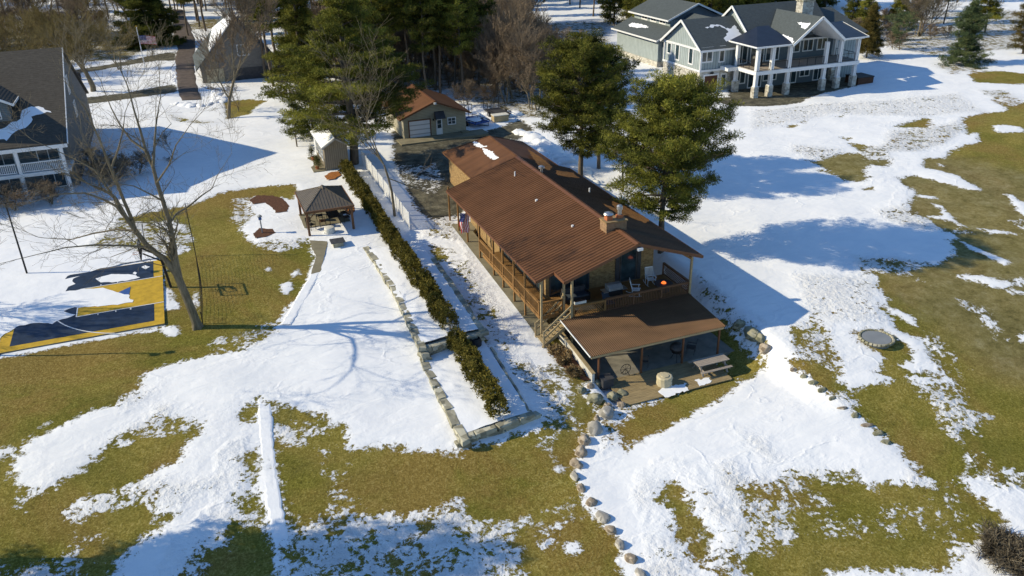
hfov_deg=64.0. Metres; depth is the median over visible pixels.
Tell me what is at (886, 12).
brush
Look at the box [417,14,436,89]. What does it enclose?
pine tree
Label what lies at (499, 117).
tan crate
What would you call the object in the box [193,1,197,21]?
pine tree
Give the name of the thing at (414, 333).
stone wall
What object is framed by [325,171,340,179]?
mulch bed
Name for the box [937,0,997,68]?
spruce tree
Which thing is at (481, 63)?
bare tree
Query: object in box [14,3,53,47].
bare tree
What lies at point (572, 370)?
dry shrub
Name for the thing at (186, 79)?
driveway
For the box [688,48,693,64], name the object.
window
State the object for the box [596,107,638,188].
pine tree
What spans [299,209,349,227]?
gazebo floor
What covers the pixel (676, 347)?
round grill
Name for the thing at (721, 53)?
window
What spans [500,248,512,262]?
patio door
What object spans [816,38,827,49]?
window
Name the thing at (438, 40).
pine tree
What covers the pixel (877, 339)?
stone fire ring
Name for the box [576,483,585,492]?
boulder
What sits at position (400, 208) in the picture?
picket fence
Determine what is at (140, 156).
brush
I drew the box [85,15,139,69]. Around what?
bare tree
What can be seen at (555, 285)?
patio door
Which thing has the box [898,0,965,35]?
bare tree
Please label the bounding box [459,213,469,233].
house flag
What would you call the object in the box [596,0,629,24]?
pine tree
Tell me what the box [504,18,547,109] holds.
bare tree
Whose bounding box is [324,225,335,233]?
covered barrel
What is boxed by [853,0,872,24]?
spruce tree
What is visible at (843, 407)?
boulder
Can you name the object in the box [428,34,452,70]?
bare tree
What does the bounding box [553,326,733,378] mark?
patio
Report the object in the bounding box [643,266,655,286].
rocking chair
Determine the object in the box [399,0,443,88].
pine tree
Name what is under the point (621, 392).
boulder
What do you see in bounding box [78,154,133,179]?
brush
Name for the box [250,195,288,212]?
mulch bed
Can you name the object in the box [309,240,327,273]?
pavement
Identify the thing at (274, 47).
pine tree
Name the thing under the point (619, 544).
boulder
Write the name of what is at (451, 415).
stone wall
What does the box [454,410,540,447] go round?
stone wall
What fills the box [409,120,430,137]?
garage door
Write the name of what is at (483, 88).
brush
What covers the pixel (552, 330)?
deck stair
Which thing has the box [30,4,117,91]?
bare tree
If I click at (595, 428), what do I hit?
boulder
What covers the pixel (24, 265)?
court lamp
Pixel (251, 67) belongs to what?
grey house
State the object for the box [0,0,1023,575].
ground
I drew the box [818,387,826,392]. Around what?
boulder
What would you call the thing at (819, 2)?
pine tree
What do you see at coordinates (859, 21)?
brush
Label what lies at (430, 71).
brush
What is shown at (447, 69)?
brush
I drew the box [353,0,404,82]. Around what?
pine tree
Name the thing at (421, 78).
brush
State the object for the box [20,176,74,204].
brush
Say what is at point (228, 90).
bare tree
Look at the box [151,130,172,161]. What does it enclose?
bare tree
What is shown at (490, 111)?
utility trailer
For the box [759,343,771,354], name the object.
boulder
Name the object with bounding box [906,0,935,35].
bare tree
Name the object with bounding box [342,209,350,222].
dining chair
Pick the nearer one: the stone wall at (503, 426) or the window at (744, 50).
the stone wall at (503, 426)
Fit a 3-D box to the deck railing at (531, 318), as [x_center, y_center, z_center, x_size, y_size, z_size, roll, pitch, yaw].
[-0.880,-0.833,60.300,1.650,1.913,18.240,-11,28,-19]
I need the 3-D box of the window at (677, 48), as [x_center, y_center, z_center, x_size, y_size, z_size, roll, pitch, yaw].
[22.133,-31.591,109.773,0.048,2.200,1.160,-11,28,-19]
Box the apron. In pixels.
[396,129,488,145]
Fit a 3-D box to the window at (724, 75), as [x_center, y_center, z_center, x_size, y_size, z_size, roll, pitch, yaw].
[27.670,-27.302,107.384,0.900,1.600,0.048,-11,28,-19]
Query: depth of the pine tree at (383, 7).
107.16 m
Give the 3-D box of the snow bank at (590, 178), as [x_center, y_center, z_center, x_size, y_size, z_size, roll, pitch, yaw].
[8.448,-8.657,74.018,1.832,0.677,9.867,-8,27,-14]
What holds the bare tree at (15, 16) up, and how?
on the ground
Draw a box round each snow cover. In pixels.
[0,248,156,337]
[96,274,138,281]
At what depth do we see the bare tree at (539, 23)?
106.79 m
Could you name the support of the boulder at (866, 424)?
on the ground
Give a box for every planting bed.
[369,243,477,341]
[425,341,529,431]
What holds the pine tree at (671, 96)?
on the ground
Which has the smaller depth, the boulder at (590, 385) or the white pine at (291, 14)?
the boulder at (590, 385)
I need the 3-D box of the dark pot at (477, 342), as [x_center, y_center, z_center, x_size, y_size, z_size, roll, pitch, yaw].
[-2.289,3.482,51.547,0.800,0.750,0.800,-11,28,-19]
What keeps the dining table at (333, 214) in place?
on the ground
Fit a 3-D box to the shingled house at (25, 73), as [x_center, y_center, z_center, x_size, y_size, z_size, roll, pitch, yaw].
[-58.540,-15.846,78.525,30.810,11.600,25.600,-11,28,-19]
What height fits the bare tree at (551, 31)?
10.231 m
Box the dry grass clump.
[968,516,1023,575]
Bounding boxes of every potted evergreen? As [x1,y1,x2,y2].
[307,143,315,159]
[312,153,323,168]
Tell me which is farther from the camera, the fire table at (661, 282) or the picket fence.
the picket fence
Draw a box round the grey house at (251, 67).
[192,8,279,82]
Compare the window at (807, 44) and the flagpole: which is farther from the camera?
the flagpole
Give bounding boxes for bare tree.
[0,0,15,50]
[0,1,271,330]
[0,7,64,48]
[0,13,25,50]
[0,31,14,51]
[6,27,47,50]
[7,0,47,38]
[9,0,51,24]
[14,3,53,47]
[27,3,70,52]
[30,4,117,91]
[44,0,83,20]
[50,0,96,41]
[74,0,124,29]
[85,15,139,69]
[104,0,129,20]
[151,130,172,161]
[189,0,279,118]
[223,82,240,110]
[299,17,450,216]
[304,0,325,27]
[350,23,397,85]
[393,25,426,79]
[393,28,415,62]
[402,17,428,69]
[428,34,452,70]
[435,16,459,72]
[442,35,472,80]
[456,38,479,70]
[470,1,540,98]
[470,15,509,94]
[472,25,512,69]
[473,8,496,71]
[477,31,496,89]
[479,0,534,39]
[479,4,525,92]
[481,47,509,96]
[482,0,520,70]
[488,29,525,103]
[497,0,538,20]
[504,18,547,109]
[504,51,545,109]
[511,22,566,74]
[512,13,551,37]
[520,12,561,64]
[522,26,587,98]
[525,5,562,40]
[527,0,545,14]
[531,19,564,96]
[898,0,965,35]
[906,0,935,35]
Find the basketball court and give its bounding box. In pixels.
[0,260,164,353]
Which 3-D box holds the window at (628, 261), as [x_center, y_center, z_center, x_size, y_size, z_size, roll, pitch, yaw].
[7.950,-1.556,56.000,1.280,2.330,0.048,-11,28,-19]
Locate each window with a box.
[0,153,15,165]
[0,178,23,191]
[36,148,60,160]
[42,173,67,186]
[65,75,70,94]
[236,44,247,55]
[447,117,455,124]
[619,248,636,281]
[667,42,671,53]
[674,45,679,60]
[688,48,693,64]
[702,47,713,62]
[718,45,725,62]
[720,73,726,85]
[738,71,745,83]
[739,45,748,63]
[747,74,761,88]
[750,48,764,62]
[762,74,776,80]
[765,47,779,60]
[789,71,796,82]
[793,41,800,52]
[799,70,809,76]
[802,39,813,51]
[812,68,820,80]
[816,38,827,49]
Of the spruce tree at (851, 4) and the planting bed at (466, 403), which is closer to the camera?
the planting bed at (466, 403)
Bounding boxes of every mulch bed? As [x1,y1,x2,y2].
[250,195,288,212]
[253,228,275,237]
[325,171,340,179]
[553,353,590,380]
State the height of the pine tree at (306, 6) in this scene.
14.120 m
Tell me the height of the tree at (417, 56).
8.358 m
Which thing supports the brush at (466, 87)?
on the ground
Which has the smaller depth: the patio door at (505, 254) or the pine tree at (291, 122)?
the patio door at (505, 254)
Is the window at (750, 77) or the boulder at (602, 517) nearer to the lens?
the boulder at (602, 517)
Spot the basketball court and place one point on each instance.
(145, 307)
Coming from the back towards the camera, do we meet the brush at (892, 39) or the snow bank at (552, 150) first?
the brush at (892, 39)
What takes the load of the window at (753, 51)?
in the board and batten house
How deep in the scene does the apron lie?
89.42 m
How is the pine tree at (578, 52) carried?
on the ground
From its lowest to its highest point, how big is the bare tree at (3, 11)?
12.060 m
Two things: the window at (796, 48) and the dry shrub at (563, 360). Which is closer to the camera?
the dry shrub at (563, 360)
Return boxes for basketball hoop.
[133,238,171,287]
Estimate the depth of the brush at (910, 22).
145.60 m
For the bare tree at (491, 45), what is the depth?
102.18 m
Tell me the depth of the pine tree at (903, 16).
128.36 m
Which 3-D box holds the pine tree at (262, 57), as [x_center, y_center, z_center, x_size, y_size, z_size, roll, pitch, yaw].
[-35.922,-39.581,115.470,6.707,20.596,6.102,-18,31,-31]
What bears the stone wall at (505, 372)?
on the ground
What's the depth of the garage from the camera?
89.82 m
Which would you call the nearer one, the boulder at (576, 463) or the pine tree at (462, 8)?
the boulder at (576, 463)
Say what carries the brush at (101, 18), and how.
on the ground
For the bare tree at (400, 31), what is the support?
on the ground
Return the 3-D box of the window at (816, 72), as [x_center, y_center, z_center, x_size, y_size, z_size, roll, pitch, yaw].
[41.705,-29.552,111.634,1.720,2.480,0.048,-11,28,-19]
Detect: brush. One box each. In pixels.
[0,180,38,210]
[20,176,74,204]
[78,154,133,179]
[79,147,115,169]
[84,157,137,187]
[88,8,115,32]
[101,150,158,173]
[414,65,430,84]
[419,66,442,87]
[425,58,441,70]
[437,64,460,85]
[446,79,480,103]
[449,58,459,68]
[451,64,474,80]
[457,67,484,90]
[474,83,503,101]
[506,73,530,94]
[852,17,862,26]
[880,7,897,25]
[882,14,907,29]
[882,22,905,36]
[885,31,907,48]
[893,13,919,30]
[894,31,913,43]
[922,23,943,38]
[938,25,954,36]
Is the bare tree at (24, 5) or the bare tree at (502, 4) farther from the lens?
the bare tree at (24, 5)
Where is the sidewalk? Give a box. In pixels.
[257,398,288,548]
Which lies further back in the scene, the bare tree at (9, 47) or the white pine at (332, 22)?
the bare tree at (9, 47)
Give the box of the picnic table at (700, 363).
[688,353,732,376]
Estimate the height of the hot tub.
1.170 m
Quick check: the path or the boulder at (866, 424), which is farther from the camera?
the path
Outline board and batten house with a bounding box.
[611,0,868,98]
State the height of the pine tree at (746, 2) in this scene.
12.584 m
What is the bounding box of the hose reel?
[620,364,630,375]
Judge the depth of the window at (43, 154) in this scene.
75.52 m
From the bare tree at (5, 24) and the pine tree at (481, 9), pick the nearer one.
the pine tree at (481, 9)
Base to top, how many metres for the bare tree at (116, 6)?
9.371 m
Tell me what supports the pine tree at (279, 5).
on the ground
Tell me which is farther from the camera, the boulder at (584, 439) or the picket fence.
the picket fence
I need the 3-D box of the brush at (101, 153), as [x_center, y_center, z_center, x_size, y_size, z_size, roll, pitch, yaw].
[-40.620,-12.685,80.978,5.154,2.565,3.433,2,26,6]
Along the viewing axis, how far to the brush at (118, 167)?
76.77 m
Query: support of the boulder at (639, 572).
on the ground
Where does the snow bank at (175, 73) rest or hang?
on the ground
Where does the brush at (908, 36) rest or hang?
on the ground
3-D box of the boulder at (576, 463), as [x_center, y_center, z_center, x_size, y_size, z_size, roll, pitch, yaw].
[3.372,9.158,42.748,0.840,0.576,0.531,15,31,31]
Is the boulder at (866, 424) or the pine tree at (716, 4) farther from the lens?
the pine tree at (716, 4)
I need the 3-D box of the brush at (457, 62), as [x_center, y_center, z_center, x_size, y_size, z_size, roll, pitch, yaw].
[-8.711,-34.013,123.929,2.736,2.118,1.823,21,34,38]
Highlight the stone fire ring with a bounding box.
[858,329,894,348]
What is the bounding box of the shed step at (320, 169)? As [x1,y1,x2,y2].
[308,157,326,172]
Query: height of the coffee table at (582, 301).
0.200 m
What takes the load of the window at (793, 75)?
in the board and batten house
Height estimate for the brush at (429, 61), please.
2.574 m
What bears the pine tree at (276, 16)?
on the ground
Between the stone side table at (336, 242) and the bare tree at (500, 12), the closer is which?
the stone side table at (336, 242)
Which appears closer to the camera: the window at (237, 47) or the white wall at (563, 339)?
the white wall at (563, 339)
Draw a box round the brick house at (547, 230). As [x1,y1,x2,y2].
[442,136,703,343]
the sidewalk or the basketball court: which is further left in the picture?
the basketball court
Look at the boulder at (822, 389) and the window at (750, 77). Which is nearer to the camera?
the boulder at (822, 389)
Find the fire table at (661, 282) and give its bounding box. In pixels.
[654,279,672,292]
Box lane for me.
[0,33,124,46]
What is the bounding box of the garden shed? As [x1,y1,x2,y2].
[310,129,349,170]
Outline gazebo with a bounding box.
[294,185,354,235]
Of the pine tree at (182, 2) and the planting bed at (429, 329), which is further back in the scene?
the pine tree at (182, 2)
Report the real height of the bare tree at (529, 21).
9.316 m
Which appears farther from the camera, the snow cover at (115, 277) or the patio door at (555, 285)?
the snow cover at (115, 277)
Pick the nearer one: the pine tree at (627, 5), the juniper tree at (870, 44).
the juniper tree at (870, 44)
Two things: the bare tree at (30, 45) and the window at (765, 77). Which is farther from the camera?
the bare tree at (30, 45)
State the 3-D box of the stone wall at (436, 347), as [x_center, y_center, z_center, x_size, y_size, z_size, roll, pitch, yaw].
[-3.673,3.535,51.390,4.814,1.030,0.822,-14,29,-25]
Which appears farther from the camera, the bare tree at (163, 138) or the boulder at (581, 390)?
the bare tree at (163, 138)
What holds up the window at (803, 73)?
in the board and batten house
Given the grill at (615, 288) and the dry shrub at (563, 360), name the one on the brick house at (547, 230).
the grill at (615, 288)
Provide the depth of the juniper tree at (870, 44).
123.03 m
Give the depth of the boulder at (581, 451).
43.28 m
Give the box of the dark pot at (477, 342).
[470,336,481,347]
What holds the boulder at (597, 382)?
on the ground
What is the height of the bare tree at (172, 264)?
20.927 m
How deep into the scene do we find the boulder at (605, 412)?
46.02 m
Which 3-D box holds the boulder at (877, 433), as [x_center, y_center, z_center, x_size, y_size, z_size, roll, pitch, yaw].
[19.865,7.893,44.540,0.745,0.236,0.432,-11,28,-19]
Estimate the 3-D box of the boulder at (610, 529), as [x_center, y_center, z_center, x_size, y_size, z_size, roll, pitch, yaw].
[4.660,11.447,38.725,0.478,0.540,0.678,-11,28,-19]
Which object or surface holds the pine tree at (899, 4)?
on the ground
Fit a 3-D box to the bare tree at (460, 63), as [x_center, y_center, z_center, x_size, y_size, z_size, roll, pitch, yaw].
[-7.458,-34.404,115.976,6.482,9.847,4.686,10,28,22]
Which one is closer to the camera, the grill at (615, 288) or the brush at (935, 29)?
the grill at (615, 288)
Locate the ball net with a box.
[185,203,202,322]
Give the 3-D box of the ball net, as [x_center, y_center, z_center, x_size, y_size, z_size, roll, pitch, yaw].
[-22.228,-1.942,57.448,0.214,4.923,10.864,-11,27,-18]
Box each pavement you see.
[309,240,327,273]
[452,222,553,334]
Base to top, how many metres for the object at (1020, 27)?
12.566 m
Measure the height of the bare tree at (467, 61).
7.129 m
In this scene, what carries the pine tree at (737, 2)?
on the ground
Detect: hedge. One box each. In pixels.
[338,159,458,330]
[446,325,510,419]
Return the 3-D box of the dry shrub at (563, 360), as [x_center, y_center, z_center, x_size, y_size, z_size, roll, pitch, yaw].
[3.138,4.399,50.525,1.084,0.834,1.233,-11,28,-19]
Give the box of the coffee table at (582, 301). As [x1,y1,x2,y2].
[574,299,585,304]
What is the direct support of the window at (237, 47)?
in the grey house at (251, 67)
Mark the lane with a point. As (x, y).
(112, 35)
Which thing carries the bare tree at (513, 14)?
on the ground
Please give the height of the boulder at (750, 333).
0.995 m
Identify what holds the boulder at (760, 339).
on the ground
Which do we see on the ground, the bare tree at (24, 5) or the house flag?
the bare tree at (24, 5)
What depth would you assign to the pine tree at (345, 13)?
105.83 m
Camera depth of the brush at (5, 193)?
71.16 m
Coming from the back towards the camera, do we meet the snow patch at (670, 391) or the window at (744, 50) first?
the window at (744, 50)
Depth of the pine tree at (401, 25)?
104.07 m
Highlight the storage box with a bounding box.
[598,373,614,389]
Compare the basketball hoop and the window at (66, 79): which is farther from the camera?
the window at (66, 79)
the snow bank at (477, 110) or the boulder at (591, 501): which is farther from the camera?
the snow bank at (477, 110)
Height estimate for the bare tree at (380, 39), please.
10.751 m
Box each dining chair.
[305,216,315,230]
[317,215,326,226]
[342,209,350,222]
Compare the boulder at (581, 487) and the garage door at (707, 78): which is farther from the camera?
the garage door at (707, 78)
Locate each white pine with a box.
[254,0,435,164]
[262,0,336,85]
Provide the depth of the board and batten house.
107.84 m
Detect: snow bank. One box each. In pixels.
[168,62,176,82]
[171,86,227,107]
[460,104,522,115]
[512,129,591,175]
[583,173,632,208]
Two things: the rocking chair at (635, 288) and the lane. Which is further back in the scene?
the lane
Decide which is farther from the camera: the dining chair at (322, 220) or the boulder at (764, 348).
the dining chair at (322, 220)
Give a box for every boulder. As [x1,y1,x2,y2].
[569,457,582,468]
[570,471,578,481]
[575,444,587,457]
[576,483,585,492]
[577,386,586,393]
[578,433,590,445]
[585,497,597,506]
[586,393,603,404]
[587,383,594,388]
[587,420,602,435]
[594,379,600,387]
[595,510,610,523]
[598,406,613,419]
[604,525,616,534]
[607,391,618,401]
[615,538,624,549]
[617,389,627,395]
[617,401,625,407]
[624,553,637,563]
[634,567,646,575]
[732,319,745,329]
[744,326,759,341]
[755,333,764,343]
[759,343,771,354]
[808,380,818,384]
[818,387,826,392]
[837,406,847,409]
[851,412,858,417]
[860,423,873,426]
[872,430,883,435]
[880,439,891,444]
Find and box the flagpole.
[136,26,156,66]
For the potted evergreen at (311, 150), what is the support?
on the shed step at (320, 169)
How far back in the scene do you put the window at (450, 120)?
90.39 m
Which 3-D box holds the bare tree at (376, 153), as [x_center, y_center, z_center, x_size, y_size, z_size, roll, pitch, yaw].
[-10.256,-12.941,65.252,11.792,16.435,8.168,2,26,8]
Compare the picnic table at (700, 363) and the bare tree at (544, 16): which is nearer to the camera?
the picnic table at (700, 363)
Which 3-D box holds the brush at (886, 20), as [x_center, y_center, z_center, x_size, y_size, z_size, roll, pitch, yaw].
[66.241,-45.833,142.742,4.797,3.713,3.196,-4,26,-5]
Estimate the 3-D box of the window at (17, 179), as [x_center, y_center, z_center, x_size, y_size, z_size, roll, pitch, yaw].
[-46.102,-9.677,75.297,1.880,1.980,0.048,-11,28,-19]
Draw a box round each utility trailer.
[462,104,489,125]
[483,95,510,116]
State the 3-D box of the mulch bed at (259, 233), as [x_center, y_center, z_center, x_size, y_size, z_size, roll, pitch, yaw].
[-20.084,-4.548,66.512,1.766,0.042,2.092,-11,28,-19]
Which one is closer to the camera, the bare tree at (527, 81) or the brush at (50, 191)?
the brush at (50, 191)
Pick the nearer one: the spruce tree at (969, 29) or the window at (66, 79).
the window at (66, 79)
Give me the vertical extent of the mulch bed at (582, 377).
0.788 m
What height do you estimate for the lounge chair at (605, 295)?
0.858 m
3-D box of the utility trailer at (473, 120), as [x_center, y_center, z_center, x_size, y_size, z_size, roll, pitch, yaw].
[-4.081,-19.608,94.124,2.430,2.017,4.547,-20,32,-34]
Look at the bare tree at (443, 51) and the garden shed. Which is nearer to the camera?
the garden shed
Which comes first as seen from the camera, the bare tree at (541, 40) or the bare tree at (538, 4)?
the bare tree at (541, 40)
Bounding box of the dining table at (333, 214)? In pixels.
[326,210,340,224]
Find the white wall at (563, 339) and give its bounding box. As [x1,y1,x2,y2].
[556,327,594,381]
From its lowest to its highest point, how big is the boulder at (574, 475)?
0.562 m
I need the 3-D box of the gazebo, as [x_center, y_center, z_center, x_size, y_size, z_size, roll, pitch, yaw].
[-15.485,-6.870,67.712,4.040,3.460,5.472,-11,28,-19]
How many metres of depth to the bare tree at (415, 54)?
123.41 m
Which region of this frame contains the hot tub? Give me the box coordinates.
[845,73,874,84]
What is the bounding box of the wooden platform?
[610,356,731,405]
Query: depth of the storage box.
48.82 m
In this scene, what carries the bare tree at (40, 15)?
on the ground
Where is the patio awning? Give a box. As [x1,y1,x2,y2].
[560,293,724,378]
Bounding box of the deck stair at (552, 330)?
[535,295,571,347]
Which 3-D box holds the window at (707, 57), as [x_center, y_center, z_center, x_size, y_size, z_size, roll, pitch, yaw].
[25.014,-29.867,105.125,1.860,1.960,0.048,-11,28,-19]
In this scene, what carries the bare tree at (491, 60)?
on the ground
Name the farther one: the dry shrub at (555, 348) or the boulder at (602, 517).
the dry shrub at (555, 348)
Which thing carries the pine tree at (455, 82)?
on the ground
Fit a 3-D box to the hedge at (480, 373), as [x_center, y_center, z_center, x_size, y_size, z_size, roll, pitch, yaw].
[-2.072,4.735,47.883,1.739,1.837,8.642,-11,28,-19]
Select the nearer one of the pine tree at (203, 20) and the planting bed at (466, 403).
the planting bed at (466, 403)
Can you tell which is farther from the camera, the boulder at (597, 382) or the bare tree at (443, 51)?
the bare tree at (443, 51)
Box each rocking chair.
[626,277,640,296]
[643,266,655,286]
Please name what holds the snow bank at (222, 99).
on the ground
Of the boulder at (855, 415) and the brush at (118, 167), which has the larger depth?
the brush at (118, 167)
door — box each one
[206,68,224,82]
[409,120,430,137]
[436,119,442,134]
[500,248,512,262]
[515,263,543,294]
[549,272,589,296]
[704,75,717,90]
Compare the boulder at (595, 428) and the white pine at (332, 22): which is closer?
the boulder at (595, 428)
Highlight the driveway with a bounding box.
[172,9,200,99]
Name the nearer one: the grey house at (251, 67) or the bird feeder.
the bird feeder
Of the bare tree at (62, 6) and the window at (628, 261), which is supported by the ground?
the bare tree at (62, 6)
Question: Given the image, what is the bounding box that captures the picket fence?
[361,149,410,229]
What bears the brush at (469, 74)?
on the ground
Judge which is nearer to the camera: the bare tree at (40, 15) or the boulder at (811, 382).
the boulder at (811, 382)
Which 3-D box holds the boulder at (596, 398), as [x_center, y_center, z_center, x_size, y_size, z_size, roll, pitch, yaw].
[4.820,6.393,47.433,0.949,0.723,0.914,10,28,22]
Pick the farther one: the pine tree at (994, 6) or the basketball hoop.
the pine tree at (994, 6)
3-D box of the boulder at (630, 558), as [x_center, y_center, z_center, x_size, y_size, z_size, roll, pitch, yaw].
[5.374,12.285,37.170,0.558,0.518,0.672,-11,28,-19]
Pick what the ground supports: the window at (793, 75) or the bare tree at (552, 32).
the bare tree at (552, 32)
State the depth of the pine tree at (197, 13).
167.30 m
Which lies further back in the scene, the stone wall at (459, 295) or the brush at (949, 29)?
the brush at (949, 29)
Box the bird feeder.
[257,214,262,232]
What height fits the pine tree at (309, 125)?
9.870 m
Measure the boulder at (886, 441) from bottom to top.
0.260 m
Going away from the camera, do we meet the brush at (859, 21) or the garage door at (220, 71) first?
the garage door at (220, 71)
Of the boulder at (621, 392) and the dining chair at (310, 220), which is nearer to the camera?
the boulder at (621, 392)
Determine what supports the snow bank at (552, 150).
on the ground
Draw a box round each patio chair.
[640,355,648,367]
[686,339,697,351]
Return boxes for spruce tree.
[110,0,187,51]
[841,0,862,20]
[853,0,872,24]
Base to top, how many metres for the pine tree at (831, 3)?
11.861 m
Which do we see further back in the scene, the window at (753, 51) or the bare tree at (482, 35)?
the bare tree at (482, 35)
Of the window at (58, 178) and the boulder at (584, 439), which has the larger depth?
the window at (58, 178)
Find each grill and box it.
[600,281,626,300]
[670,341,684,362]
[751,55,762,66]
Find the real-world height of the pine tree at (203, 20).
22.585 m
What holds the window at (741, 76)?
in the board and batten house
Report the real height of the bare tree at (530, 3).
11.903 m
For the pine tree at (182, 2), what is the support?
on the ground
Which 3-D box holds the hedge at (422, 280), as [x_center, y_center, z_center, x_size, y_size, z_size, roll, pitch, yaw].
[-9.938,-4.911,65.153,1.716,2.198,34.049,-11,28,-19]
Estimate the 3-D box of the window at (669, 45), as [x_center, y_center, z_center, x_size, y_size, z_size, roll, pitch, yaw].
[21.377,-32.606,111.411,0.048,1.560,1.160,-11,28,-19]
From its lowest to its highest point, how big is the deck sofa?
0.750 m
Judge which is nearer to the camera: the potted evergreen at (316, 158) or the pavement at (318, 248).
the pavement at (318, 248)
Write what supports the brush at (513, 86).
on the ground
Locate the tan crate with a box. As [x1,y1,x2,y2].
[491,112,508,121]
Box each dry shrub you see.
[546,342,566,356]
[552,352,572,364]
[560,345,571,356]
[563,363,582,377]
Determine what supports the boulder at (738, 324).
on the ground
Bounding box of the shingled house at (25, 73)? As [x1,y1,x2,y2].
[0,47,93,200]
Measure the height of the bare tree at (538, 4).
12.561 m
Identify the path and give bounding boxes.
[281,272,318,324]
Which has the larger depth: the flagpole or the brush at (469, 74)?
the flagpole
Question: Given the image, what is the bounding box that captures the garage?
[382,84,470,138]
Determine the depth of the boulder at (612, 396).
47.76 m
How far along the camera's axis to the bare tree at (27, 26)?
121.44 m
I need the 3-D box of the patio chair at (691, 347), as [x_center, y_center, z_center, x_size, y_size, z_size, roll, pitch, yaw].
[11.449,3.721,52.169,0.635,0.954,0.530,8,28,19]
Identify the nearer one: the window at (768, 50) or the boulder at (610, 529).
the boulder at (610, 529)
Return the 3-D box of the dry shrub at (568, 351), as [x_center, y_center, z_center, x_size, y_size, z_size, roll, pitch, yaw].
[3.367,4.077,51.043,0.899,0.745,1.249,7,27,17]
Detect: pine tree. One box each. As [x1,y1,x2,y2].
[173,0,193,35]
[191,0,199,26]
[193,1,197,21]
[199,0,206,30]
[237,1,266,78]
[247,0,284,85]
[269,0,290,32]
[269,21,275,50]
[276,92,308,146]
[277,1,335,85]
[287,51,321,140]
[320,0,355,63]
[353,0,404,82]
[369,0,405,77]
[375,0,421,85]
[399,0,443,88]
[404,1,424,74]
[416,0,456,92]
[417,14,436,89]
[434,0,483,93]
[440,1,476,87]
[456,0,496,87]
[530,27,639,175]
[570,41,640,168]
[594,65,745,253]
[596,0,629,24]
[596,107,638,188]
[620,0,634,21]
[628,0,646,16]
[695,0,733,13]
[720,0,745,11]
[735,0,773,4]
[816,0,825,6]
[816,0,840,7]
[882,0,919,20]
[882,7,919,49]
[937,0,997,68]
[978,0,1005,31]
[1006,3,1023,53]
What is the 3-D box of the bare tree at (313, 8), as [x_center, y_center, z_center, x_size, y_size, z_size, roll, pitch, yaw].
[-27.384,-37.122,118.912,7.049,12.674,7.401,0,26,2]
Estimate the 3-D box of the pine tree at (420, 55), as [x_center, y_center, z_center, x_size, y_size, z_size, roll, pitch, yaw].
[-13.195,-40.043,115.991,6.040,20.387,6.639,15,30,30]
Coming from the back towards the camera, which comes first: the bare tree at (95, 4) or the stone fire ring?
the bare tree at (95, 4)
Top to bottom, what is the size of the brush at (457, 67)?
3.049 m
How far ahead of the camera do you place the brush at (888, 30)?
137.82 m
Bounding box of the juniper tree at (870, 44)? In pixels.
[859,3,884,57]
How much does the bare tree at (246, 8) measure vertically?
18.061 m
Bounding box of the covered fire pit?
[656,372,672,387]
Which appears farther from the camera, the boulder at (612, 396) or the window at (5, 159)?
the window at (5, 159)
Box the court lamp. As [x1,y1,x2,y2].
[0,200,27,273]
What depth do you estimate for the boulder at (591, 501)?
40.11 m
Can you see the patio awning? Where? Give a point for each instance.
(598, 335)
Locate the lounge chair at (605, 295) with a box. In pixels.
[601,292,614,307]
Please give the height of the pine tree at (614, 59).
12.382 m
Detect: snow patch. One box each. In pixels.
[658,383,688,397]
[695,377,711,385]
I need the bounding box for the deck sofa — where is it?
[560,284,589,303]
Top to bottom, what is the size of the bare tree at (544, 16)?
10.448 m
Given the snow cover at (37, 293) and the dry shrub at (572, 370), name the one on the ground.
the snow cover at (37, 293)
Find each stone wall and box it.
[363,246,431,360]
[417,328,488,357]
[420,358,471,449]
[431,257,484,331]
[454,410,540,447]
[490,347,529,411]
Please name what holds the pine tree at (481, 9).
on the ground
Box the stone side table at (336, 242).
[329,237,345,247]
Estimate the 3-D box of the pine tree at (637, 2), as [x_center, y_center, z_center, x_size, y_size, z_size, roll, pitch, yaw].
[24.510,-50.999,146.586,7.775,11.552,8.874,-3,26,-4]
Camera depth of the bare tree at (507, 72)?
100.73 m
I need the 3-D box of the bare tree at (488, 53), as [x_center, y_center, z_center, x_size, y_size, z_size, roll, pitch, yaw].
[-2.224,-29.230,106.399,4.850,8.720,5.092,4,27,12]
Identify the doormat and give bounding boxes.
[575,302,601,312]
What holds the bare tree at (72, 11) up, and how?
on the ground
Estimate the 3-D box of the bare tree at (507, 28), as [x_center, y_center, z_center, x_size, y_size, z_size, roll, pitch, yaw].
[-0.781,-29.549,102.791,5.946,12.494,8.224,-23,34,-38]
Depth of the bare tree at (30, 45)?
116.47 m

